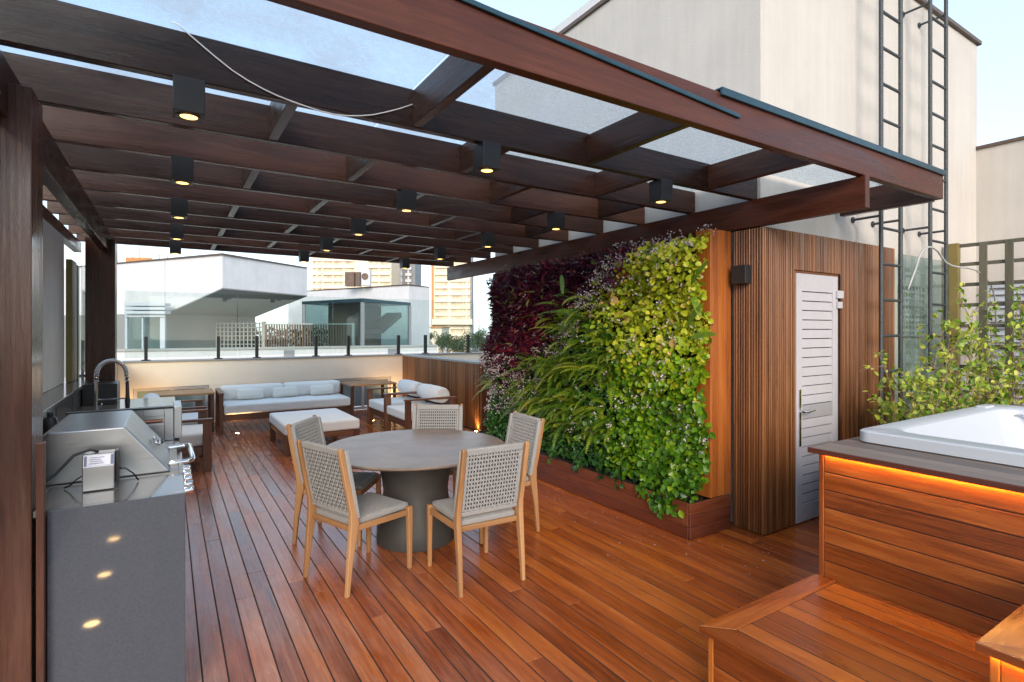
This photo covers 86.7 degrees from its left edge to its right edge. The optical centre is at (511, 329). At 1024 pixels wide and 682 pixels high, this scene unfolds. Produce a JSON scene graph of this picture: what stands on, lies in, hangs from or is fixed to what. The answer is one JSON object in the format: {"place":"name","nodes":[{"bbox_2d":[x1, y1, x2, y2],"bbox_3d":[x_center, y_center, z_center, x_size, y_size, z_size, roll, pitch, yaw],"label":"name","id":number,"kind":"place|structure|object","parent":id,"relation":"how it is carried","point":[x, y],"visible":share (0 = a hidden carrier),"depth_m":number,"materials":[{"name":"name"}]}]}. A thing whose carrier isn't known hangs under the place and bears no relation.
{"place":"outdoors","nodes":[
{"label":"outdoors","id":0,"kind":"place"},
{"bbox_2d":[64,248,306,377],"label":"neighbour house","id":1,"kind":"structure","parent":0,"point":[168,312],"depth_m":30.69,"materials":[{"name":"paint"}]},
{"bbox_2d":[311,257,399,289],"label":"apartment tower","id":2,"kind":"structure","parent":0,"point":[326,273],"depth_m":239.92,"materials":[{"name":"beige paint"}]},
{"bbox_2d":[288,284,429,346],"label":"white building","id":3,"kind":"structure","parent":0,"point":[418,296],"depth_m":43.68,"materials":[{"name":"white paint"}]},
{"bbox_2d":[345,272,355,286],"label":"roof cabinet","id":4,"kind":"object","parent":3,"relation":"on","point":[349,279],"visible":0.99,"depth_m":43.80,"materials":[{"name":"brown metal"}]},
{"bbox_2d":[355,272,361,286],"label":"roof cabinet","id":5,"kind":"object","parent":3,"relation":"on","point":[357,279],"visible":0.99,"depth_m":43.80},
{"bbox_2d":[361,270,371,285],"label":"condenser","id":6,"kind":"object","parent":3,"relation":"on","point":[366,277],"visible":1,"depth_m":43.50,"materials":[{"name":"white metal"}]},
{"bbox_2d":[430,327,449,352],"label":"building","id":7,"kind":"structure","parent":0,"point":[439,330],"depth_m":120.00,"materials":[{"name":"white paint"}]},
{"bbox_2d":[431,258,473,351],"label":"apartment tower","id":8,"kind":"structure","parent":0,"point":[453,309],"depth_m":239.50,"materials":[{"name":"beige paint"}]},
{"bbox_2d":[182,409,818,681],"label":"deck","id":9,"kind":"structure","parent":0,"point":[362,661],"depth_m":3.44,"materials":[{"name":"brown wood"}]},
{"bbox_2d":[36,441,45,681],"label":"timber plank","id":10,"kind":"object","parent":9,"relation":"on","point":[40,561],"visible":1,"depth_m":2.13,"materials":[{"name":"brown wood"}]},
{"bbox_2d":[33,381,184,681],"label":"kitchen counter","id":11,"kind":"object","parent":9,"relation":"on","point":[115,583],"visible":0.65,"depth_m":2.31,"materials":[{"name":"grey stone"}]},
{"bbox_2d":[43,412,57,434],"bbox_3d":[-2.783,0.614,3.268,0.076,0.231,0.076,0,0,-32],"label":"black bottle","id":12,"kind":"object","parent":11,"relation":"on","point":[50,420],"visible":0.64,"depth_m":3.24,"materials":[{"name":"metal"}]},
{"bbox_2d":[46,448,138,491],"bbox_3d":[-1.964,0.636,2.462,0.446,0.184,0.122,0,0,-32],"label":"rotisserie motor","id":13,"kind":"object","parent":11,"relation":"on","point":[101,469],"visible":0.92,"depth_m":2.46,"materials":[{"name":"metal"}]},
{"bbox_2d":[93,359,129,409],"bbox_3d":[-3.273,0.483,4.428,0.256,0.492,0.075,0,0,-32],"label":"faucet","id":14,"kind":"object","parent":11,"relation":"on","point":[126,374],"visible":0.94,"depth_m":4.43,"materials":[{"name":"silver metal"}]},
{"bbox_2d":[43,410,195,495],"bbox_3d":[-2.109,0.774,2.930,0.676,0.592,0.708,0,0,-32],"label":"grill","id":15,"kind":"object","parent":11,"relation":"in","point":[141,444],"visible":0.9,"depth_m":2.68,"materials":[{"name":"metal"}]},
{"bbox_2d":[65,400,181,439],"bbox_3d":[-2.554,0.618,3.611,0.602,0.221,0.406,0,0,-32],"label":"burner lid","id":16,"kind":"object","parent":11,"relation":"on","point":[164,422],"visible":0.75,"depth_m":3.55,"materials":[{"name":"metal"}]},
{"bbox_2d":[143,393,206,425],"bbox_3d":[-4.706,1.270,7.460,0.842,0.760,0.930,0,0,-32],"label":"armchair","id":17,"kind":"object","parent":9,"relation":"on","point":[194,415],"visible":0.14,"depth_m":7.45,"materials":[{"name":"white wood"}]},
{"bbox_2d":[147,388,214,431],"bbox_3d":[-5.377,1.334,8.814,0.920,0.632,0.746,0,0,-32],"label":"corner table","id":18,"kind":"object","parent":9,"relation":"on","point":[210,392],"visible":0.6,"depth_m":8.75,"materials":[{"name":"brown wood"}]},
{"bbox_2d":[177,409,212,471],"bbox_3d":[-4.080,1.270,6.471,0.842,0.760,0.930,0,0,-32],"label":"armchair","id":19,"kind":"object","parent":9,"relation":"on","point":[198,437],"visible":0.41,"depth_m":6.29,"materials":[{"name":"brown wood"}]},
{"bbox_2d":[215,380,353,434],"bbox_3d":[-3.920,1.300,9.412,2.109,0.700,0.925,0,0,-32],"label":"sofa","id":20,"kind":"object","parent":9,"relation":"on","point":[229,406],"visible":0.82,"depth_m":9.17,"materials":[{"name":"white fabric"}]},
{"bbox_2d":[236,388,263,399],"bbox_3d":[-4.437,1.095,9.194,0.422,0.188,0.174,0,0,-32],"label":"pillow","id":21,"kind":"object","parent":20,"relation":"on","point":[247,394],"visible":1,"depth_m":9.13,"materials":[{"name":"fabric"}]},
{"bbox_2d":[272,386,297,397],"bbox_3d":[-3.966,1.095,9.492,0.422,0.190,0.174,0,0,-32],"label":"pillow","id":22,"kind":"object","parent":20,"relation":"on","point":[288,391],"visible":0.99,"depth_m":9.43,"materials":[{"name":"fabric"}]},
{"bbox_2d":[310,384,333,395],"bbox_3d":[-3.439,1.095,9.826,0.422,0.187,0.174,0,0,-32],"label":"pillow","id":23,"kind":"object","parent":20,"relation":"on","point":[326,389],"visible":1,"depth_m":9.76,"materials":[{"name":"fabric"}]},
{"bbox_2d":[118,352,488,420],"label":"parapet wall","id":24,"kind":"structure","parent":9,"relation":"on","point":[145,378],"depth_m":10.18,"materials":[{"name":"paint"}]},
{"bbox_2d":[141,291,488,360],"bbox_3d":[-3.202,-0.059,11.173,7.788,1.183,0.120,0,0,-32],"label":"glass balustrade","id":25,"kind":"object","parent":24,"relation":"on","point":[315,346],"visible":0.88,"depth_m":10.72,"materials":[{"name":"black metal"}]},
{"bbox_2d":[269,408,359,455],"bbox_3d":[-2.873,1.446,7.835,0.990,0.408,1.260,0,0,-32],"label":"ottoman","id":26,"kind":"object","parent":9,"relation":"on","point":[336,422],"visible":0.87,"depth_m":7.54,"materials":[{"name":"white fabric"}]},
{"bbox_2d":[286,415,380,546],"bbox_3d":[-1.419,1.189,4.372,0.592,0.922,0.486,0,0,5],"label":"dining chair","id":27,"kind":"object","parent":9,"relation":"on","point":[310,429],"visible":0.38,"depth_m":4.21,"materials":[{"name":"grey wicker"}]},
{"bbox_2d":[296,440,412,597],"bbox_3d":[-1.053,1.189,3.662,0.486,0.922,0.592,0,0,37],"label":"dining chair","id":28,"kind":"object","parent":9,"relation":"on","point":[328,478],"visible":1,"depth_m":3.51,"materials":[{"name":"brown wood"}]},
{"bbox_2d":[341,380,396,397],"bbox_3d":[-2.780,1.334,10.461,0.890,0.632,0.746,0,0,-32],"label":"corner table","id":29,"kind":"object","parent":9,"relation":"on","point":[382,383],"visible":0.44,"depth_m":10.40,"materials":[{"name":"brown wood"}]},
{"bbox_2d":[366,379,426,430],"bbox_3d":[-1.952,1.270,9.349,0.842,0.760,0.930,0,0,-32],"label":"armchair","id":30,"kind":"object","parent":9,"relation":"on","point":[376,407],"visible":0.52,"depth_m":9.33,"materials":[{"name":"white fabric"}]},
{"bbox_2d":[327,429,504,552],"bbox_3d":[-0.762,1.284,4.301,1.424,0.728,1.424,0,0,-32],"label":"dining table","id":31,"kind":"object","parent":9,"relation":"on","point":[413,466],"visible":0.83,"depth_m":4.07,"materials":[{"name":"stone"}]},
{"bbox_2d":[384,383,456,430],"bbox_3d":[-1.459,1.270,8.572,0.842,0.760,0.930,0,0,-32],"label":"armchair","id":32,"kind":"object","parent":9,"relation":"on","point":[401,414],"visible":0.56,"depth_m":8.42,"materials":[{"name":"white fabric"}]},
{"bbox_2d":[412,404,462,496],"bbox_3d":[-0.721,1.189,5.030,0.486,0.922,0.592,0,0,0],"label":"dining chair","id":33,"kind":"object","parent":9,"relation":"on","point":[449,417],"visible":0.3,"depth_m":5.25,"materials":[{"name":"grey wicker"}]},
{"bbox_2d":[0,0,946,681],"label":"pergola","id":34,"kind":"object","parent":9,"relation":"on","point":[86,154],"visible":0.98,"depth_m":3.19,"materials":[{"name":"red wood"}]},
{"bbox_2d":[170,240,180,253],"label":"downlight","id":35,"kind":"object","parent":34,"relation":"attached to","point":[175,247],"visible":1,"depth_m":6.43,"materials":[{"name":"black metal"}]},
{"bbox_2d":[170,223,183,239],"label":"downlight","id":36,"kind":"object","parent":34,"relation":"attached to","point":[176,231],"visible":1,"depth_m":5.39,"materials":[{"name":"black metal"}]},
{"bbox_2d":[170,197,187,218],"bbox_3d":[-2.697,-0.977,4.393,0.116,0.148,0.116,0,0,-32],"label":"downlight","id":37,"kind":"object","parent":34,"relation":"attached to","point":[178,208],"visible":1,"depth_m":4.35,"materials":[{"name":"black metal"}]},
{"bbox_2d":[171,155,193,185],"bbox_3d":[-2.036,-0.977,3.350,0.116,0.148,0.116,0,0,-32],"label":"downlight","id":38,"kind":"object","parent":34,"relation":"attached to","point":[182,170],"visible":1,"depth_m":3.30,"materials":[{"name":"black metal"}]},
{"bbox_2d":[173,74,204,122],"bbox_3d":[-1.375,-0.977,2.308,0.116,0.148,0.116,0,0,-32],"label":"downlight","id":39,"kind":"object","parent":34,"relation":"attached to","point":[188,98],"visible":1,"depth_m":2.27,"materials":[{"name":"black metal"}]},
{"bbox_2d":[170,21,412,115],"bbox_3d":[-0.960,-1.153,2.532,1.074,0.249,0.006,0,0,-32],"label":"cable","id":40,"kind":"object","parent":34,"relation":"hanging from","point":[180,26],"visible":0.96,"depth_m":2.46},
{"bbox_2d":[298,250,308,261],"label":"downlight","id":41,"kind":"object","parent":34,"relation":"attached to","point":[303,255],"visible":1,"depth_m":7.21,"materials":[{"name":"black metal"}]},
{"bbox_2d":[320,237,332,250],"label":"downlight","id":42,"kind":"object","parent":34,"relation":"attached to","point":[326,243],"visible":1,"depth_m":6.17,"materials":[{"name":"black metal"}]},
{"bbox_2d":[351,218,365,235],"bbox_3d":[-1.464,-0.977,5.175,0.116,0.148,0.116,0,0,-32],"label":"downlight","id":43,"kind":"object","parent":34,"relation":"attached to","point":[358,226],"visible":1,"depth_m":5.13,"materials":[{"name":"black metal"}]},
{"bbox_2d":[400,258,409,268],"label":"downlight","id":44,"kind":"object","parent":34,"relation":"attached to","point":[404,263],"visible":1,"depth_m":7.97,"materials":[{"name":"black metal"}]},
{"bbox_2d":[397,189,416,212],"bbox_3d":[-0.803,-0.977,4.133,0.116,0.148,0.116,0,0,-32],"label":"downlight","id":45,"kind":"object","parent":34,"relation":"attached to","point":[406,200],"visible":1,"depth_m":4.09,"materials":[{"name":"black metal"}]},
{"bbox_2d":[434,247,445,259],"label":"downlight","id":46,"kind":"object","parent":34,"relation":"attached to","point":[439,253],"visible":1,"depth_m":6.93,"materials":[{"name":"black metal"}]},
{"bbox_2d":[473,140,500,173],"bbox_3d":[-0.142,-0.977,3.090,0.116,0.148,0.116,0,0,-32],"label":"downlight","id":47,"kind":"object","parent":34,"relation":"attached to","point":[487,157],"visible":1,"depth_m":3.05,"materials":[{"name":"black metal"}]},
{"bbox_2d":[481,232,494,247],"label":"downlight","id":48,"kind":"object","parent":34,"relation":"attached to","point":[487,239],"visible":1,"depth_m":5.89,"materials":[{"name":"black metal"}]},
{"bbox_2d":[547,211,564,229],"bbox_3d":[0.396,-0.977,4.893,0.116,0.148,0.116,0,0,-32],"label":"downlight","id":49,"kind":"object","parent":34,"relation":"attached to","point":[555,220],"visible":1,"depth_m":4.85,"materials":[{"name":"black metal"}]},
{"bbox_2d":[649,178,672,203],"bbox_3d":[1.057,-0.977,3.851,0.116,0.148,0.116,0,0,-32],"label":"downlight","id":50,"kind":"object","parent":34,"relation":"attached to","point":[661,191],"visible":1,"depth_m":3.81,"materials":[{"name":"black metal"}]},
{"bbox_2d":[427,441,529,597],"bbox_3d":[-0.241,1.189,3.656,0.486,0.922,0.592,0,0,-31],"label":"dining chair","id":51,"kind":"object","parent":9,"relation":"on","point":[490,485],"visible":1,"depth_m":3.47,"materials":[{"name":"grey wicker"}]},
{"bbox_2d":[455,411,544,543],"bbox_3d":[-0.103,1.189,4.510,0.592,0.922,0.486,0,0,-29],"label":"dining chair","id":52,"kind":"object","parent":9,"relation":"on","point":[522,428],"visible":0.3,"depth_m":4.43,"materials":[{"name":"grey wicker"}]},
{"bbox_2d":[471,244,730,539],"bbox_3d":[0.651,0.448,5.905,0.545,2.396,3.624,0,0,-32],"label":"living wall planter","id":53,"kind":"object","parent":9,"relation":"on","point":[704,516],"visible":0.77,"depth_m":4.97,"materials":[{"name":"brown wood"}]},
{"bbox_2d":[479,238,656,401],"bbox_3d":[0.427,0.025,5.941,0.465,1.765,3.120,0,0,-32],"label":"purple foliage","id":54,"kind":"object","parent":53,"relation":"in","point":[500,306],"visible":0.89,"depth_m":6.19,"materials":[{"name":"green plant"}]},
{"bbox_2d":[482,285,662,519],"bbox_3d":[0.473,0.494,5.861,0.389,2.160,3.210,0,0,-32],"label":"deep green foliage","id":55,"kind":"object","parent":53,"relation":"in","point":[571,448],"visible":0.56,"depth_m":5.58,"materials":[{"name":"green plant"}]},
{"bbox_2d":[472,281,682,453],"bbox_3d":[0.417,0.379,5.678,0.615,1.647,3.264,0,0,-32],"label":"fern foliage","id":56,"kind":"object","parent":53,"relation":"in","point":[558,371],"visible":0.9,"depth_m":5.52,"materials":[{"name":"green plant"}]},
{"bbox_2d":[560,275,563,294],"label":"fern frond","id":57,"kind":"object","parent":56,"relation":"attached to","point":[562,283],"visible":1,"depth_m":5.58,"materials":[{"name":"green plant"}]},
{"bbox_2d":[478,224,715,454],"bbox_3d":[0.562,0.107,5.747,0.502,1.962,3.497,0,0,-32],"label":"blossom foliage","id":58,"kind":"object","parent":53,"relation":"in","point":[567,332],"visible":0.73,"depth_m":5.36,"materials":[{"name":"green plant"}]},
{"bbox_2d":[488,282,714,518],"bbox_3d":[0.564,0.519,5.714,0.390,2.010,3.480,0,0,-32],"label":"green foliage","id":59,"kind":"object","parent":53,"relation":"in","point":[659,468],"visible":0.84,"depth_m":4.66,"materials":[{"name":"green plant"}]},
{"bbox_2d":[579,232,713,396],"bbox_3d":[1.055,-0.081,4.956,0.371,1.429,1.645,0,0,-32],"label":"yellow foliage","id":60,"kind":"object","parent":53,"relation":"in","point":[645,307],"visible":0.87,"depth_m":4.61,"materials":[{"name":"green plant"}]},
{"bbox_2d":[688,305,700,323],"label":"fern frond","id":61,"kind":"object","parent":60,"relation":"attached to","point":[691,318],"visible":1,"depth_m":4.33,"materials":[{"name":"green plant"}]},
{"bbox_2d":[690,292,701,317],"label":"fern frond","id":62,"kind":"object","parent":60,"relation":"attached to","point":[695,304],"visible":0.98,"depth_m":4.30,"materials":[{"name":"green plant"}]},
{"bbox_2d":[691,261,707,282],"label":"fern frond","id":63,"kind":"object","parent":60,"relation":"attached to","point":[698,271],"visible":1,"depth_m":4.27,"materials":[{"name":"green plant"}]},
{"bbox_2d":[690,331,715,339],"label":"fern frond","id":64,"kind":"object","parent":60,"relation":"attached to","point":[699,335],"visible":1,"depth_m":4.24,"materials":[{"name":"green plant"}]},
{"bbox_2d":[696,229,730,497],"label":"timber column","id":65,"kind":"structure","parent":53,"relation":"in","point":[716,274],"depth_m":4.44,"materials":[{"name":"orange wood"}]},
{"bbox_2d":[492,0,981,521],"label":"building","id":66,"kind":"structure","parent":9,"relation":"on","point":[816,60],"depth_m":5.45,"materials":[{"name":"beige paint"}]},
{"bbox_2d":[851,0,902,424],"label":"ladder","id":67,"kind":"object","parent":66,"relation":"attached to","point":[899,125],"visible":0.73,"depth_m":5.15,"materials":[{"name":"metal"}]},
{"bbox_2d":[903,284,924,312],"bbox_3d":[4.312,-0.330,5.851,0.578,0.306,0.034,0,0,-32],"label":"breeze block vent","id":68,"kind":"object","parent":66,"relation":"attached to","point":[913,298],"visible":0.72,"depth_m":5.86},
{"bbox_2d":[903,313,924,336],"bbox_3d":[4.312,-0.048,5.851,0.578,0.251,0.034,0,0,-32],"label":"breeze block vent","id":69,"kind":"object","parent":66,"relation":"attached to","point":[911,321],"visible":0.66,"depth_m":5.85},
{"bbox_2d":[903,0,947,366],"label":"ladder","id":70,"kind":"object","parent":66,"relation":"attached to","point":[931,18],"visible":0.91,"depth_m":5.68,"materials":[{"name":"metal"}]},
{"bbox_2d":[733,227,894,534],"bbox_3d":[2.922,0.415,4.931,2.254,2.470,0.295,0,0,-27],"label":"storage closet","id":71,"kind":"object","parent":9,"relation":"on","point":[803,354],"visible":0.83,"depth_m":4.58,"materials":[{"name":"brown wood"}]},
{"bbox_2d":[732,265,750,284],"bbox_3d":[1.875,-0.445,4.419,0.099,0.150,0.125,0,0,-32],"label":"wall lamp","id":72,"kind":"object","parent":71,"relation":"attached to","point":[741,274],"visible":1,"depth_m":4.38,"materials":[{"name":"black metal"}]},
{"bbox_2d":[795,273,843,523],"bbox_3d":[2.708,0.581,4.750,0.717,2.115,0.110,0,0,-32],"label":"door","id":73,"kind":"structure","parent":71,"relation":"in","point":[816,314],"depth_m":4.72,"materials":[{"name":"white wood"}]},
{"bbox_2d":[699,574,989,681],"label":"deck step","id":74,"kind":"object","parent":9,"relation":"on","point":[816,628],"visible":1,"depth_m":2.37,"materials":[{"name":"brown wood"}]},
{"bbox_2d":[975,604,1023,681],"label":"deck step","id":75,"kind":"object","parent":74,"relation":"on","point":[1001,644],"visible":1,"depth_m":1.72,"materials":[{"name":"brown wood"}]},
{"bbox_2d":[808,404,1023,635],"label":"hot tub surround","id":76,"kind":"object","parent":9,"relation":"on","point":[938,537],"visible":0.65,"depth_m":2.58,"materials":[{"name":"brown wood"}]},
{"bbox_2d":[860,404,1023,467],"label":"hot tub","id":77,"kind":"object","parent":76,"relation":"in","point":[991,433],"visible":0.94,"depth_m":3.38,"materials":[{"name":"white plastic"}]},
{"bbox_2d":[946,237,1023,406],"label":"trellis fence","id":78,"kind":"object","parent":9,"relation":"on","point":[954,274],"visible":0.52,"depth_m":5.98,"materials":[{"name":"brown wood"}]},
{"bbox_2d":[907,246,996,335],"bbox_3d":[4.652,-0.373,5.674,2.261,0.894,0.018,0,0,-32],"label":"hose","id":79,"kind":"object","parent":78,"relation":"attached to","point":[917,262],"visible":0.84,"depth_m":5.48,"materials":[{"name":"white plastic"}]},
{"bbox_2d":[976,136,1023,404],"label":"side wall","id":80,"kind":"structure","parent":9,"relation":"on","point":[1000,190],"depth_m":6.67,"materials":[{"name":"beige paint"}]},
{"bbox_2d":[988,283,1023,404],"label":"louvred shutter","id":81,"kind":"object","parent":80,"relation":"attached to","point":[1000,298],"visible":0.12,"depth_m":6.64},
{"bbox_2d":[185,410,818,681],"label":"deck substructure","id":82,"kind":"object","parent":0,"point":[442,585],"depth_m":3.40,"materials":[{"name":"brown wood"}]},
{"bbox_2d":[43,364,117,421],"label":"side parapet","id":83,"kind":"structure","parent":82,"relation":"on","point":[60,400],"depth_m":4.57,"materials":[{"name":"grey stone"}]},
{"bbox_2d":[43,219,63,392],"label":"kitchen wall","id":84,"kind":"structure","parent":83,"relation":"on","point":[53,307],"depth_m":4.94,"materials":[{"name":"grey paint"}]},
{"bbox_2d":[66,259,78,381],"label":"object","id":85,"kind":"object","parent":83,"relation":"on","point":[72,320],"visible":1,"depth_m":5.51,"materials":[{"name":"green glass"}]},
{"bbox_2d":[79,265,84,375],"bbox_3d":[-5.657,-0.088,7.425,0.120,1.243,3.488,0,0,-32],"label":"glass balustrade","id":86,"kind":"object","parent":83,"relation":"on","point":[82,320],"visible":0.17,"depth_m":6.04,"materials":[{"name":"glass"}]},
{"bbox_2d":[402,354,491,430],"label":"timber parapet","id":87,"kind":"structure","parent":82,"relation":"on","point":[458,378],"depth_m":9.36,"materials":[{"name":"brown wood"}]},
{"bbox_2d":[0,0,1023,338],"label":"sky","id":88,"kind":"structure","parent":0,"point":[999,24],"materials":[{"name":"blue"}]},
{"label":"neighbour terrace","id":89,"kind":"structure","parent":0,"visible":0},
{"bbox_2d":[216,321,265,347],"bbox_3d":[-17.160,0.391,33.205,4.150,1.758,0.210,0,0,0],"label":"lattice screen","id":90,"kind":"object","parent":89,"relation":"on","point":[263,335],"visible":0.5,"depth_m":33.20,"materials":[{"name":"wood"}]},
{"bbox_2d":[117,345,437,409],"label":"neighbour parapet","id":91,"kind":"structure","parent":89,"relation":"on","point":[176,353],"depth_m":19.29,"materials":[{"name":"paint"}]},
{"bbox_2d":[233,326,327,346],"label":"hedge","id":92,"kind":"object","parent":89,"relation":"on","point":[253,337],"visible":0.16,"depth_m":34.93,"materials":[{"name":"green plant"}]},
{"bbox_2d":[265,323,354,346],"bbox_3d":[-12.112,0.430,32.588,5.401,1.625,0.279,0,0,1],"label":"slat screen","id":93,"kind":"object","parent":89,"relation":"on","point":[304,331],"visible":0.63,"depth_m":32.60,"materials":[{"name":"metal"}]},
{"bbox_2d":[302,298,410,345],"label":"glass pavilion","id":94,"kind":"structure","parent":89,"relation":"on","point":[372,325],"depth_m":33.38,"materials":[{"name":"glass"}]},
{"bbox_3d":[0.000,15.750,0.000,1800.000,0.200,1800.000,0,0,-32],"label":"ground","id":95,"kind":"structure","parent":0,"visible":0},
{"bbox_2d":[400,264,420,285],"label":"apartment tower","id":96,"kind":"structure","parent":95,"relation":"on","point":[411,275],"depth_m":265.00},
{"bbox_2d":[430,331,448,352],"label":"tree","id":97,"kind":"object","parent":95,"relation":"on","point":[435,338],"visible":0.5,"depth_m":84.60,"materials":[{"name":"green plant"}]},
{"bbox_2d":[434,332,465,352],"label":"tree","id":98,"kind":"object","parent":95,"relation":"on","point":[445,341],"visible":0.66,"depth_m":69.44,"materials":[{"name":"green plant"}]},
{"bbox_2d":[446,339,483,352],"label":"tree","id":99,"kind":"object","parent":95,"relation":"on","point":[459,349],"visible":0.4,"depth_m":47.93,"materials":[{"name":"green plant"}]},
{"bbox_2d":[462,328,488,350],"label":"tree","id":100,"kind":"object","parent":95,"relation":"on","point":[479,336],"visible":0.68,"depth_m":54.62,"materials":[{"name":"green plant"}]},
{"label":"soil bed","id":101,"kind":"structure","parent":0,"visible":0},
{"bbox_2d":[861,320,994,423],"bbox_3d":[3.433,0.741,4.545,1.003,1.623,0.806,0,0,-41],"label":"shrub","id":102,"kind":"object","parent":101,"relation":"on","point":[886,411],"visible":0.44,"depth_m":4.49,"materials":[{"name":"green plant"}]},
{"bbox_2d":[862,293,1023,422],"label":"shrub","id":103,"kind":"object","parent":101,"relation":"on","point":[942,406],"visible":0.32,"depth_m":4.66,"materials":[{"name":"green plant"}]},
{"bbox_2d":[883,324,1016,419],"bbox_3d":[4.352,0.751,5.195,1.544,1.604,0.849,0,0,-10],"label":"shrub","id":104,"kind":"object","parent":101,"relation":"on","point":[989,398],"visible":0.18,"depth_m":5.13,"materials":[{"name":"green plant"}]},
{"bbox_2d":[925,282,1023,404],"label":"shrub","id":105,"kind":"object","parent":101,"relation":"on","point":[991,328],"visible":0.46,"depth_m":5.45,"materials":[{"name":"green plant"}]},
{"bbox_2d":[935,284,1023,406],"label":"shrub","id":106,"kind":"object","parent":101,"relation":"on","point":[1020,365],"visible":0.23,"depth_m":5.29,"materials":[{"name":"green plant"}]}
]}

